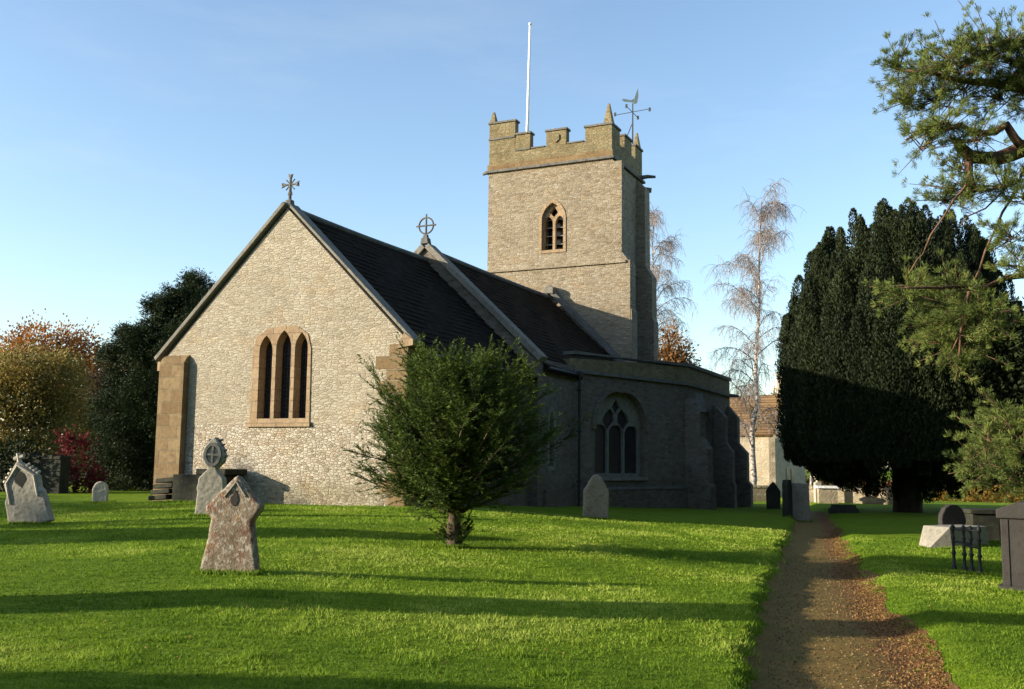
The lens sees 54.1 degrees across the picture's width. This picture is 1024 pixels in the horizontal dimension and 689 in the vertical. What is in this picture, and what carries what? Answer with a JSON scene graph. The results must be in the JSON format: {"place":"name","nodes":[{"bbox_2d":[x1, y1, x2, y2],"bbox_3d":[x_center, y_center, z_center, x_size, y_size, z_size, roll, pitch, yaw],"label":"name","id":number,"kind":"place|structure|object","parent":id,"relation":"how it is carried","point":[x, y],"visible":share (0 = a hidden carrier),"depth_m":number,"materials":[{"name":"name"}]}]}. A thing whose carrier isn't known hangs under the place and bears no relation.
{"place":"outdoors","nodes":[
{"label":"outdoors","id":0,"kind":"place"},
{"bbox_2d":[0,469,1023,688],"bbox_3d":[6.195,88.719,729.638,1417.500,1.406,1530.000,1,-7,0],"label":"lawn","id":1,"kind":"structure","parent":0,"point":[875,520],"depth_m":11.27,"materials":[{"name":"green plant"}]},
{"bbox_2d":[0,433,45,491],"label":"round yew","id":2,"kind":"object","parent":1,"relation":"on","point":[5,453],"visible":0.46,"depth_m":34.48,"materials":[{"name":"green plant"}]},
{"bbox_2d":[3,453,54,523],"bbox_3d":[-9.697,2.893,19.971,0.876,1.525,0.221,-17,-12,2],"label":"headstone","id":3,"kind":"object","parent":1,"relation":"on","point":[27,498],"visible":0.85,"depth_m":19.87,"materials":[{"name":"stone"}]},
{"bbox_2d":[0,453,71,493],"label":"stone wall","id":4,"kind":"structure","parent":1,"relation":"on","point":[55,475],"depth_m":34.38,"materials":[{"name":"grey stone"}]},
{"bbox_2d":[0,337,110,484],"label":"beech tree","id":5,"kind":"object","parent":1,"relation":"on","point":[36,383],"visible":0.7,"depth_m":47.34,"materials":[{"name":"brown plant"}]},
{"bbox_2d":[0,308,128,478],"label":"oak tree","id":6,"kind":"object","parent":1,"relation":"on","point":[73,340],"visible":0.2,"depth_m":66.26,"materials":[{"name":"brown plant"}]},
{"bbox_2d":[52,425,112,492],"bbox_3d":[-15.335,4.252,35.709,2.256,2.788,1.928,1,-7,0],"label":"red shrub","id":7,"kind":"object","parent":1,"relation":"on","point":[90,474],"visible":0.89,"depth_m":35.60,"materials":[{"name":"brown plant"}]},
{"bbox_2d":[45,356,122,482],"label":"copper beech","id":8,"kind":"object","parent":1,"relation":"on","point":[95,384],"visible":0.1,"depth_m":53.54,"materials":[{"name":"brown plant"}]},
{"bbox_2d":[92,481,108,501],"bbox_3d":[-10.952,3.964,26.670,0.408,0.642,0.130,2,-7,-10],"label":"headstone","id":9,"kind":"object","parent":1,"relation":"on","point":[100,490],"visible":0.8,"depth_m":26.62,"materials":[{"name":"grey stone"}]},
{"bbox_2d":[78,266,215,491],"bbox_3d":[-13.615,2.058,39.625,7.149,10.751,5.313,-5,-9,40],"label":"dark conifer","id":10,"kind":"object","parent":1,"relation":"on","point":[130,430],"visible":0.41,"depth_m":38.86,"materials":[{"name":"green plant"}]},
{"bbox_2d":[148,469,246,501],"bbox_3d":[-8.431,3.773,26.835,2.650,0.900,0.880,-3,-7,25],"label":"chest tomb","id":11,"kind":"object","parent":1,"relation":"on","point":[182,487],"visible":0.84,"depth_m":26.60,"materials":[{"name":"stone"}]},
{"bbox_2d":[195,437,228,513],"bbox_3d":[-6.429,2.864,21.516,0.610,1.737,0.266,2,-7,4],"label":"headstone","id":12,"kind":"object","parent":1,"relation":"on","point":[212,484],"visible":0.73,"depth_m":21.43,"materials":[{"name":"stone"}]},
{"bbox_2d":[200,476,264,572],"bbox_3d":[-3.481,2.276,12.520,0.753,1.265,0.194,1,-10,6],"label":"headstone","id":13,"kind":"object","parent":1,"relation":"on","point":[235,508],"visible":0.88,"depth_m":12.44,"materials":[{"name":"grey stone"}]},
{"bbox_2d":[152,22,752,509],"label":"church","id":14,"kind":"structure","parent":1,"relation":"on","point":[284,324],"depth_m":32.76,"materials":[{"name":"brown stone"}]},
{"bbox_2d":[245,326,311,426],"bbox_3d":[-6.116,0.863,26.921,2.100,2.700,0.490,-3,-7,25],"label":"lancet window","id":15,"kind":"structure","parent":14,"relation":"in","point":[281,357],"depth_m":26.90,"materials":[{"name":"brown stone"}]},
{"bbox_2d":[547,406,555,469],"bbox_3d":[1.176,3.030,32.551,0.260,2.100,0.650,-3,-7,25],"label":"nave window","id":16,"kind":"structure","parent":14,"relation":"in","point":[550,456],"depth_m":32.64,"materials":[{"name":"glass"}]},
{"bbox_2d":[539,199,565,253],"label":"belfry window","id":17,"kind":"structure","parent":14,"relation":"in","point":[556,228],"depth_m":44.57,"materials":[{"name":"brown stone"}]},
{"bbox_2d":[591,387,648,480],"bbox_3d":[3.817,3.226,36.326,0.450,3.365,3.350,-6,-9,43],"label":"chapel window","id":18,"kind":"structure","parent":14,"relation":"in","point":[615,419],"depth_m":36.51,"materials":[{"name":"stone"}]},
{"bbox_2d":[706,414,708,441],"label":"chapel window","id":19,"kind":"structure","parent":14,"relation":"in","point":[707,431],"depth_m":42.69,"materials":[{"name":"glass"}]},
{"bbox_2d":[341,331,591,547],"bbox_3d":[-0.826,1.636,17.242,4.294,3.865,4.385,5,-8,-33],"label":"young yew","id":20,"kind":"object","parent":1,"relation":"on","point":[448,439],"visible":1,"depth_m":16.52,"materials":[{"name":"green plant"}]},
{"bbox_2d":[582,474,608,517],"bbox_3d":[2.175,3.978,25.998,0.681,1.213,0.153,4,-10,-12],"label":"headstone","id":21,"kind":"object","parent":1,"relation":"on","point":[596,497],"visible":0.93,"depth_m":25.93,"materials":[{"name":"grey stone"}]},
{"bbox_2d":[650,202,704,365],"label":"birch tree","id":22,"kind":"object","parent":1,"relation":"on","point":[653,218],"visible":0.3,"depth_m":66.75,"materials":[{"name":"brown plant"}]},
{"bbox_2d":[658,320,701,366],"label":"larch tree","id":23,"kind":"object","parent":1,"relation":"on","point":[675,355],"visible":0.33,"depth_m":60.11,"materials":[{"name":"brown plant"}]},
{"bbox_2d":[700,178,805,484],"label":"birch tree","id":24,"kind":"object","parent":1,"relation":"on","point":[765,236],"visible":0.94,"depth_m":60.69,"materials":[{"name":"brown plant"}]},
{"bbox_2d":[753,485,768,500],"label":"stone wall","id":25,"kind":"structure","parent":1,"relation":"on","point":[759,492],"depth_m":55.43,"materials":[{"name":"beige stone"}]},
{"bbox_2d":[730,373,805,496],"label":"house","id":26,"kind":"structure","parent":1,"relation":"on","point":[774,466],"depth_m":70.43,"materials":[{"name":"brown stone"}]},
{"bbox_2d":[786,469,793,482],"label":"window","id":27,"kind":"structure","parent":26,"relation":"in","point":[787,470],"depth_m":71.87,"materials":[{"name":"grey glass"}]},
{"bbox_2d":[761,385,776,394],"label":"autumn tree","id":28,"kind":"object","parent":1,"relation":"on","point":[774,392],"visible":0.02,"depth_m":82.14,"materials":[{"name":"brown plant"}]},
{"bbox_2d":[766,482,780,508],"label":"headstone","id":29,"kind":"object","parent":1,"relation":"on","point":[773,496],"visible":0.91,"depth_m":42.47,"materials":[{"name":"stone"}]},
{"bbox_2d":[782,480,792,516],"bbox_3d":[9.946,5.585,36.208,0.232,1.391,0.612,-3,-8,30],"label":"headstone","id":30,"kind":"object","parent":1,"relation":"on","point":[787,505],"visible":0.88,"depth_m":35.99,"materials":[{"name":"stone"}]},
{"bbox_2d":[792,483,809,521],"bbox_3d":[10.487,5.781,36.588,0.692,1.466,0.313,0,-7,-5],"label":"headstone","id":31,"kind":"object","parent":1,"relation":"on","point":[801,501],"visible":0.79,"depth_m":36.45,"materials":[{"name":"grey stone"}]},
{"bbox_2d":[813,476,820,501],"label":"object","id":32,"kind":"object","parent":1,"relation":"on","point":[817,483],"visible":0.4,"depth_m":53.36,"materials":[{"name":"beige stone"}]},
{"bbox_2d":[815,486,837,503],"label":"chest tomb","id":33,"kind":"object","parent":1,"relation":"on","point":[827,494],"visible":0.86,"depth_m":52.16,"materials":[{"name":"beige stone"}]},
{"bbox_2d":[828,504,858,513],"bbox_3d":[13.075,6.502,39.527,1.000,0.360,0.800,1,-7,0],"label":"ledger stone","id":34,"kind":"object","parent":1,"relation":"on","point":[838,508],"visible":0.86,"depth_m":39.21,"materials":[{"name":"grey stone"}]},
{"bbox_2d":[805,470,888,485],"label":"field hedge","id":35,"kind":"object","parent":1,"relation":"on","point":[808,479],"visible":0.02,"depth_m":91.24,"materials":[{"name":"green plant"}]},
{"bbox_2d":[809,485,892,504],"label":"stone wall","id":36,"kind":"structure","parent":1,"relation":"on","point":[845,496],"depth_m":53.52,"materials":[{"name":"beige stone"}]},
{"bbox_2d":[819,476,890,487],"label":"autumn shrub","id":37,"kind":"object","parent":1,"relation":"on","point":[823,484],"visible":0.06,"depth_m":57.44,"materials":[{"name":"brown plant"}]},
{"bbox_2d":[773,197,1023,512],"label":"great yew","id":38,"kind":"object","parent":1,"relation":"on","point":[863,396],"visible":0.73,"depth_m":39.37,"materials":[{"name":"green plant"}]},
{"bbox_2d":[834,476,1023,495],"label":"field hedge","id":39,"kind":"object","parent":1,"relation":"on","point":[993,487],"visible":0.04,"depth_m":88.17,"materials":[{"name":"green plant"}]},
{"bbox_2d":[861,0,1023,502],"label":"scots pine","id":40,"kind":"object","parent":1,"relation":"on","point":[987,65],"visible":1,"depth_m":17.50,"materials":[{"name":"green plant"}]},
{"bbox_2d":[938,504,965,524],"bbox_3d":[10.959,4.497,24.959,0.730,1.028,0.172,2,-7,-15],"label":"headstone","id":41,"kind":"object","parent":1,"relation":"on","point":[948,514],"visible":0.44,"depth_m":24.91,"materials":[{"name":"grey stone"}]},
{"bbox_2d":[919,524,988,547],"bbox_3d":[10.469,4.635,24.157,1.853,0.520,0.944,4,-8,-28],"label":"coped tomb","id":42,"kind":"object","parent":1,"relation":"on","point":[935,536],"visible":0.62,"depth_m":23.82,"materials":[{"name":"beige stone"}]},
{"bbox_2d":[950,522,983,573],"bbox_3d":[8.099,3.623,17.831,0.139,1.000,0.770,2,-7,-14],"label":"grave railing","id":43,"kind":"object","parent":1,"relation":"on","point":[963,529],"visible":0.95,"depth_m":17.80,"materials":[{"name":"metal"}]},
{"bbox_2d":[932,482,1023,502],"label":"hazel shrub","id":44,"kind":"object","parent":1,"relation":"on","point":[987,498],"visible":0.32,"depth_m":61.03,"materials":[{"name":"brown plant"}]},
{"bbox_2d":[961,508,1000,541],"bbox_3d":[12.415,4.655,25.780,1.520,0.830,1.020,0,-7,5],"label":"chest tomb","id":45,"kind":"object","parent":1,"relation":"on","point":[985,517],"visible":0.3,"depth_m":25.38,"materials":[{"name":"stone"}]},
{"bbox_2d":[946,296,1023,498],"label":"dark yew","id":46,"kind":"object","parent":1,"relation":"on","point":[1018,350],"visible":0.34,"depth_m":37.44,"materials":[{"name":"green plant"}]},
{"bbox_2d":[996,500,1023,590],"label":"chest tomb","id":47,"kind":"object","parent":1,"relation":"on","point":[1011,516],"visible":0.9,"depth_m":15.65,"materials":[{"name":"grey stone"}]},
{"bbox_2d":[0,0,1023,468],"label":"sky","id":48,"kind":"structure","parent":0,"point":[142,142],"materials":[{"name":"blue"}]},
{"bbox_2d":[744,511,959,688],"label":"path","id":49,"kind":"structure","parent":0,"point":[803,533],"depth_m":11.21,"materials":[{"name":"brown gravel"}]},
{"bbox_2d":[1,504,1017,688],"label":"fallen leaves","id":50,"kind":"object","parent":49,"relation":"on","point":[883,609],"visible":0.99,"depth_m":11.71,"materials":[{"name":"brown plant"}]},
{"bbox_2d":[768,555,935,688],"bbox_3d":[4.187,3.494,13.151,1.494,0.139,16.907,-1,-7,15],"label":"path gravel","id":51,"kind":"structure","parent":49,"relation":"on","point":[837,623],"depth_m":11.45,"materials":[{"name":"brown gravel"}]}
]}

